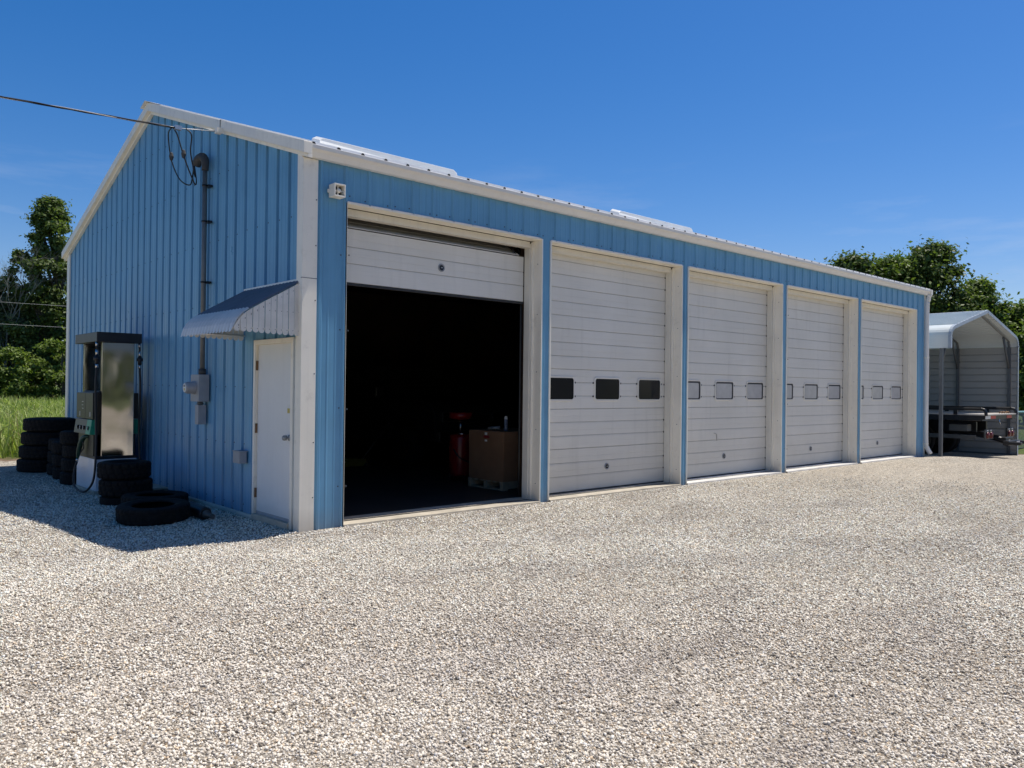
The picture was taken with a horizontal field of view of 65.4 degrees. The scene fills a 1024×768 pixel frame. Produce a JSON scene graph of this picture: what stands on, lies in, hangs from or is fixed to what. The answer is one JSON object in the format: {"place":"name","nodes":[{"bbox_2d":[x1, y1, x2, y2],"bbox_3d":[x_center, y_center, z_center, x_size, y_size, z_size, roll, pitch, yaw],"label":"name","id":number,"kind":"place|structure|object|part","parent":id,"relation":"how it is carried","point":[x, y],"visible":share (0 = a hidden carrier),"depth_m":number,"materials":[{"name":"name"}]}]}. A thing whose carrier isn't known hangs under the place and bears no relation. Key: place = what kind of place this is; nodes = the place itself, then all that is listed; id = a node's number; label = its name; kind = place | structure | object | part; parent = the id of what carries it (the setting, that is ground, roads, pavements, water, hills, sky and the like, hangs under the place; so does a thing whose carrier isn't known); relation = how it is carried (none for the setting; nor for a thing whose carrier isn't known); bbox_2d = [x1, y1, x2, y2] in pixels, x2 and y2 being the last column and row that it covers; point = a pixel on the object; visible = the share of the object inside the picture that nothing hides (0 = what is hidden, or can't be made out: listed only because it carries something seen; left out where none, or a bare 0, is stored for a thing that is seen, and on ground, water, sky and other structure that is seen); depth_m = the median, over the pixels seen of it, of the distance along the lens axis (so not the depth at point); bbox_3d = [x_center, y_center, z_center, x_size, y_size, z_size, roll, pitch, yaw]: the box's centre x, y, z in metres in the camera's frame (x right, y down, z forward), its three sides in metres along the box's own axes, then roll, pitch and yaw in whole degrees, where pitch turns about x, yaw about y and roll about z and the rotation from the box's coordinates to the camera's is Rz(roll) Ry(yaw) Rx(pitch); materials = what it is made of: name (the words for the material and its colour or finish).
{"place":"outdoors","nodes":[
{"label":"outdoors","id":0,"kind":"place"},
{"bbox_2d":[488,426,500,429],"bbox_3d":[-0.273,0.688,12.399,0.197,0.082,0.086,1,0,15],"label":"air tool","id":1,"kind":"object","parent":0,"point":[494,428],"visible":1,"depth_m":12.36,"materials":[{"name":"metal"}]},
{"bbox_2d":[0,385,1023,767],"bbox_3d":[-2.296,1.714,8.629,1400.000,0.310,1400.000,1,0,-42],"label":"ground","id":2,"kind":"structure","parent":0,"point":[1004,471],"depth_m":5.22,"materials":[{"name":"beige gravel"}]},
{"bbox_2d":[0,344,43,400],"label":"bush","id":3,"kind":"object","parent":2,"relation":"on","point":[15,388],"visible":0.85,"depth_m":45.66,"materials":[{"name":"green plant"}]},
{"bbox_2d":[0,273,46,389],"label":"broadleaf tree","id":4,"kind":"object","parent":2,"relation":"on","point":[4,317],"visible":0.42,"depth_m":49.40,"materials":[{"name":"green plant"}]},
{"bbox_2d":[0,293,55,393],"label":"broadleaf tree","id":5,"kind":"object","parent":2,"relation":"on","point":[13,340],"depth_m":52.80,"materials":[{"name":"green plant"}]},
{"bbox_2d":[16,458,49,472],"bbox_3d":[-8.646,1.482,14.732,0.860,0.245,0.860,1,0,22],"label":"tyre","id":6,"kind":"object","parent":2,"relation":"on","point":[32,465],"visible":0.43,"depth_m":14.34,"materials":[{"name":"rubber"}]},
{"bbox_2d":[18,445,50,458],"bbox_3d":[-8.613,1.237,14.743,0.860,0.245,0.860,1,0,-20],"label":"tyre","id":7,"kind":"object","parent":6,"relation":"on","point":[31,452],"visible":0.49,"depth_m":14.35,"materials":[{"name":"rubber"}]},
{"bbox_2d":[21,431,59,445],"bbox_3d":[-8.581,0.991,14.755,0.860,0.245,0.860,1,0,-1],"label":"tyre","id":8,"kind":"object","parent":7,"relation":"on","point":[35,438],"visible":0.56,"depth_m":14.36,"materials":[{"name":"rubber"}]},
{"bbox_2d":[23,417,75,431],"bbox_3d":[-8.548,0.746,14.767,0.860,0.245,0.860,1,0,29],"label":"tyre","id":9,"kind":"object","parent":8,"relation":"on","point":[45,424],"visible":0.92,"depth_m":14.43,"materials":[{"name":"rubber"}]},
{"bbox_2d":[0,240,66,389],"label":"bare tree","id":10,"kind":"object","parent":2,"relation":"on","point":[17,287],"visible":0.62,"depth_m":48.30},
{"bbox_2d":[8,357,64,398],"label":"bush","id":11,"kind":"object","parent":2,"relation":"on","point":[33,377],"visible":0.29,"depth_m":47.52,"materials":[{"name":"green plant"}]},
{"bbox_2d":[0,194,75,385],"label":"tall tree","id":12,"kind":"object","parent":2,"relation":"on","point":[49,218],"visible":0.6,"depth_m":49.27,"materials":[{"name":"green plant"}]},
{"bbox_2d":[31,337,65,400],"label":"bush","id":13,"kind":"object","parent":2,"relation":"on","point":[52,344],"visible":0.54,"depth_m":46.53,"materials":[{"name":"green plant"}]},
{"bbox_2d":[46,463,54,474],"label":"tyre","id":14,"kind":"object","parent":2,"relation":"on","point":[50,466],"visible":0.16,"depth_m":13.97,"materials":[{"name":"rubber"}]},
{"bbox_2d":[47,451,54,462],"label":"tyre","id":15,"kind":"object","parent":14,"relation":"on","point":[49,455],"visible":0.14,"depth_m":13.99,"materials":[{"name":"rubber"}]},
{"bbox_2d":[48,437,59,449],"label":"tyre","id":16,"kind":"object","parent":15,"relation":"on","point":[51,440],"visible":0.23,"depth_m":14.02,"materials":[{"name":"rubber"}]},
{"bbox_2d":[52,466,62,479],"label":"tyre","id":17,"kind":"object","parent":2,"relation":"on","point":[56,471],"visible":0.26,"depth_m":13.37,"materials":[{"name":"rubber"}]},
{"bbox_2d":[52,454,64,466],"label":"tyre","id":18,"kind":"object","parent":17,"relation":"on","point":[56,460],"visible":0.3,"depth_m":13.36,"materials":[{"name":"rubber"}]},
{"bbox_2d":[51,440,63,453],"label":"tyre","id":19,"kind":"object","parent":18,"relation":"on","point":[56,446],"visible":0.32,"depth_m":13.36,"materials":[{"name":"rubber"}]},
{"bbox_2d":[57,284,66,387],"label":"broadleaf tree","id":20,"kind":"object","parent":2,"relation":"on","point":[60,323],"visible":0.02,"depth_m":49.58,"materials":[{"name":"green plant"}]},
{"bbox_2d":[60,471,76,484],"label":"tyre","id":21,"kind":"object","parent":2,"relation":"on","point":[65,478],"visible":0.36,"depth_m":12.59,"materials":[{"name":"rubber"}]},
{"bbox_2d":[61,457,76,471],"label":"tyre","id":22,"kind":"object","parent":21,"relation":"on","point":[67,464],"visible":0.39,"depth_m":12.61,"materials":[{"name":"rubber"}]},
{"bbox_2d":[62,444,76,457],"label":"tyre","id":23,"kind":"object","parent":22,"relation":"on","point":[68,451],"visible":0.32,"depth_m":12.63,"materials":[{"name":"rubber"}]},
{"bbox_2d":[60,430,78,444],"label":"tyre","id":24,"kind":"object","parent":23,"relation":"on","point":[69,437],"visible":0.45,"depth_m":12.62,"materials":[{"name":"rubber"}]},
{"bbox_2d":[72,332,142,494],"bbox_3d":[-6.192,0.441,12.204,0.882,2.400,1.190,1,0,-42],"label":"fuel pump","id":25,"kind":"object","parent":2,"relation":"on","point":[107,425],"visible":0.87,"depth_m":11.84,"materials":[{"name":"metal"}]},
{"bbox_2d":[99,496,120,505],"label":"tyre","id":26,"kind":"object","parent":2,"relation":"on","point":[110,501],"visible":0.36,"depth_m":10.58,"materials":[{"name":"rubber"}]},
{"bbox_2d":[98,477,152,497],"bbox_3d":[-5.271,1.398,10.896,0.670,0.232,0.670,1,0,-38],"label":"tyre","id":27,"kind":"object","parent":26,"relation":"on","point":[114,488],"visible":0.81,"depth_m":10.62,"materials":[{"name":"rubber"}]},
{"bbox_2d":[97,459,150,479],"bbox_3d":[-5.294,1.166,10.902,0.670,0.232,0.670,1,0,8],"label":"tyre","id":28,"kind":"object","parent":27,"relation":"on","point":[124,469],"visible":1,"depth_m":10.65,"materials":[{"name":"rubber"}]},
{"bbox_2d":[115,498,189,525],"bbox_3d":[-4.264,1.516,9.491,0.810,0.205,0.810,3,4,45],"label":"tyre","id":29,"kind":"object","parent":2,"relation":"on","point":[151,511],"visible":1,"depth_m":9.23,"materials":[{"name":"rubber"}]},
{"bbox_2d":[121,490,188,502],"bbox_3d":[-4.659,1.528,10.420,0.810,0.205,0.810,1,0,-10],"label":"tyre","id":30,"kind":"object","parent":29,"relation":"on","point":[127,497],"visible":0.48,"depth_m":10.41,"materials":[{"name":"rubber"}]},
{"bbox_2d":[153,484,167,489],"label":"concrete block","id":31,"kind":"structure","parent":2,"relation":"on","point":[157,487],"depth_m":11.59,"materials":[{"name":"grey concrete"}]},
{"bbox_2d":[190,502,214,519],"bbox_3d":[-3.773,1.550,9.678,0.156,0.156,0.861,1,0,-39],"label":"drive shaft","id":32,"kind":"object","parent":2,"relation":"on","point":[197,510],"visible":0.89,"depth_m":9.54,"materials":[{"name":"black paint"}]},
{"bbox_2d":[61,101,932,532],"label":"garage building","id":33,"kind":"structure","parent":2,"relation":"on","point":[613,351],"depth_m":12.11,"materials":[{"name":"blue paint"}]},
{"bbox_2d":[0,96,222,185],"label":"service cable","id":34,"kind":"object","parent":33,"relation":"attached to","point":[218,130],"visible":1,"depth_m":9.94,"materials":[{"name":"metal"}]},
{"bbox_2d":[183,153,212,423],"bbox_3d":[-4.156,-1.262,10.501,0.284,3.583,0.317,1,0,-42],"label":"electric meter","id":35,"kind":"object","parent":33,"relation":"attached to","point":[197,387],"visible":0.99,"depth_m":10.45,"materials":[{"name":"grey metal"}]},
{"bbox_2d":[181,279,298,340],"bbox_3d":[-3.065,-0.840,8.940,0.774,0.631,1.445,1,0,-42],"label":"awning","id":36,"kind":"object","parent":33,"relation":"attached to","point":[225,319],"depth_m":8.59,"materials":[{"name":"metal"}]},
{"bbox_2d":[232,450,247,463],"bbox_3d":[-3.283,0.877,9.630,0.108,0.150,0.195,1,0,-42],"label":"junction box","id":37,"kind":"object","parent":33,"relation":"attached to","point":[239,456],"visible":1,"depth_m":9.57,"materials":[{"name":"grey metal"}]},
{"bbox_2d":[251,343,290,529],"bbox_3d":[-2.734,0.590,9.108,0.130,2.089,0.902,1,0,-42],"label":"side door","id":38,"kind":"structure","parent":33,"relation":"in","point":[273,365],"depth_m":9.12,"materials":[{"name":"white metal"}]},
{"bbox_2d":[327,183,345,198],"bbox_3d":[-1.940,-2.133,8.821,0.160,0.146,0.125,1,0,-42],"label":"alarm siren","id":39,"kind":"object","parent":33,"relation":"attached to","point":[336,190],"visible":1,"depth_m":8.81,"materials":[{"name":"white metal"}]},
{"bbox_2d":[345,364,512,465],"bbox_3d":[-2.426,0.603,17.335,2.420,2.020,5.340,1,0,-42],"label":"parked truck","id":40,"kind":"object","parent":33,"relation":"on","point":[413,405],"visible":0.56,"depth_m":16.08,"materials":[{"name":"paint"}]},
{"label":"side window","id":41,"kind":"part","parent":40,"relation":"part of","materials":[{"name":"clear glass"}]},
{"bbox_2d":[347,218,523,495],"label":"garage door","id":42,"kind":"structure","parent":33,"relation":"in","point":[375,260],"depth_m":10.23,"materials":[{"name":"white metal"}]},
{"bbox_2d":[446,412,472,480],"bbox_3d":[-0.859,1.044,13.376,0.401,1.128,0.428,1,0,-42],"label":"oil drainer","id":43,"kind":"object","parent":33,"relation":"on","point":[459,454],"visible":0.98,"depth_m":13.23,"materials":[{"name":"red metal"}]},
{"bbox_2d":[468,477,517,490],"bbox_3d":[-0.044,1.549,12.635,1.000,0.130,0.835,1,0,-42],"label":"shipping pallet","id":44,"kind":"object","parent":33,"relation":"on","point":[490,484],"visible":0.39,"depth_m":12.28,"materials":[{"name":"brown wood"}]},
{"bbox_2d":[469,428,517,481],"bbox_3d":[-0.046,1.103,12.623,0.989,0.759,0.827,1,0,-42],"label":"cardboard box","id":45,"kind":"object","parent":44,"relation":"on","point":[493,455],"visible":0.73,"depth_m":12.19,"materials":[{"name":"brown cardboard"}]},
{"bbox_2d":[504,416,507,430],"bbox_3d":[-0.094,0.606,12.291,0.062,0.230,0.062,1,0,-42],"label":"spray can","id":46,"kind":"object","parent":45,"relation":"on","point":[505,424],"visible":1,"depth_m":12.27,"materials":[{"name":"metal"}]},
{"bbox_2d":[549,246,665,494],"bbox_3d":[1.452,-0.181,12.448,3.014,3.643,0.067,1,0,-42],"label":"garage door","id":47,"kind":"structure","parent":33,"relation":"in","point":[607,378],"depth_m":12.43,"materials":[{"name":"white paint"}]},
{"bbox_2d":[687,271,766,478],"bbox_3d":[3.864,-0.141,14.643,3.014,3.643,0.067,1,0,-42],"label":"garage door","id":48,"kind":"structure","parent":33,"relation":"in","point":[727,349],"depth_m":14.69,"materials":[{"name":"white paint"}]},
{"bbox_2d":[772,287,843,467],"bbox_3d":[6.275,-0.100,16.838,3.014,3.643,0.067,1,0,-42],"label":"garage door","id":49,"kind":"structure","parent":33,"relation":"in","point":[814,430],"depth_m":16.95,"materials":[{"name":"white paint"}]},
{"bbox_2d":[861,302,902,458],"bbox_3d":[8.686,-0.059,19.033,3.014,3.643,0.067,1,0,-42],"label":"garage door","id":50,"kind":"structure","parent":33,"relation":"in","point":[882,331],"depth_m":19.20,"materials":[{"name":"white paint"}]},
{"bbox_2d":[814,246,889,278],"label":"broadleaf tree","id":51,"kind":"object","parent":2,"relation":"on","point":[854,261],"visible":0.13,"depth_m":50.43,"materials":[{"name":"green plant"}]},
{"bbox_2d":[858,249,941,311],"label":"broadleaf tree","id":52,"kind":"object","parent":2,"relation":"on","point":[896,266],"visible":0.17,"depth_m":50.22,"materials":[{"name":"green plant"}]},
{"bbox_2d":[896,234,985,313],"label":"broadleaf tree","id":53,"kind":"object","parent":2,"relation":"on","point":[933,258],"visible":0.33,"depth_m":50.15,"materials":[{"name":"green plant"}]},
{"bbox_2d":[929,310,1018,456],"bbox_3d":[10.710,0.047,24.696,5.567,4.209,7.212,1,0,-42],"label":"metal carport","id":54,"kind":"object","parent":2,"relation":"on","point":[984,371],"visible":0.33,"depth_m":24.31,"materials":[{"name":"white metal"}]},
{"bbox_2d":[924,405,1023,453],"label":"flatbed trailer","id":55,"kind":"object","parent":2,"relation":"on","point":[956,424],"visible":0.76,"depth_m":22.04,"materials":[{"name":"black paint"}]},
{"bbox_2d":[956,273,1023,392],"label":"broadleaf tree","id":56,"kind":"object","parent":2,"relation":"on","point":[988,297],"visible":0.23,"depth_m":49.97,"materials":[{"name":"green plant"}]},
{"bbox_2d":[1006,321,1023,425],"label":"bush","id":57,"kind":"object","parent":2,"relation":"on","point":[1020,336],"visible":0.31,"depth_m":43.80,"materials":[{"name":"green plant"}]},
{"bbox_2d":[1008,298,1023,420],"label":"broadleaf tree","id":58,"kind":"object","parent":2,"relation":"on","point":[1018,310],"visible":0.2,"depth_m":49.93,"materials":[{"name":"green plant"}]},
{"bbox_2d":[1018,411,1023,448],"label":"chain link fence","id":59,"kind":"object","parent":2,"relation":"on","point":[1020,412],"visible":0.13,"depth_m":26.65,"materials":[{"name":"metal"}]},
{"bbox_2d":[0,393,1023,458],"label":"tall grass","id":60,"kind":"structure","parent":0,"point":[15,412],"depth_m":23.22,"materials":[{"name":"green plant"}]},
{"bbox_2d":[0,0,1023,382],"label":"sky","id":61,"kind":"structure","parent":0,"point":[805,129],"materials":[{"name":"blue"}]}
]}

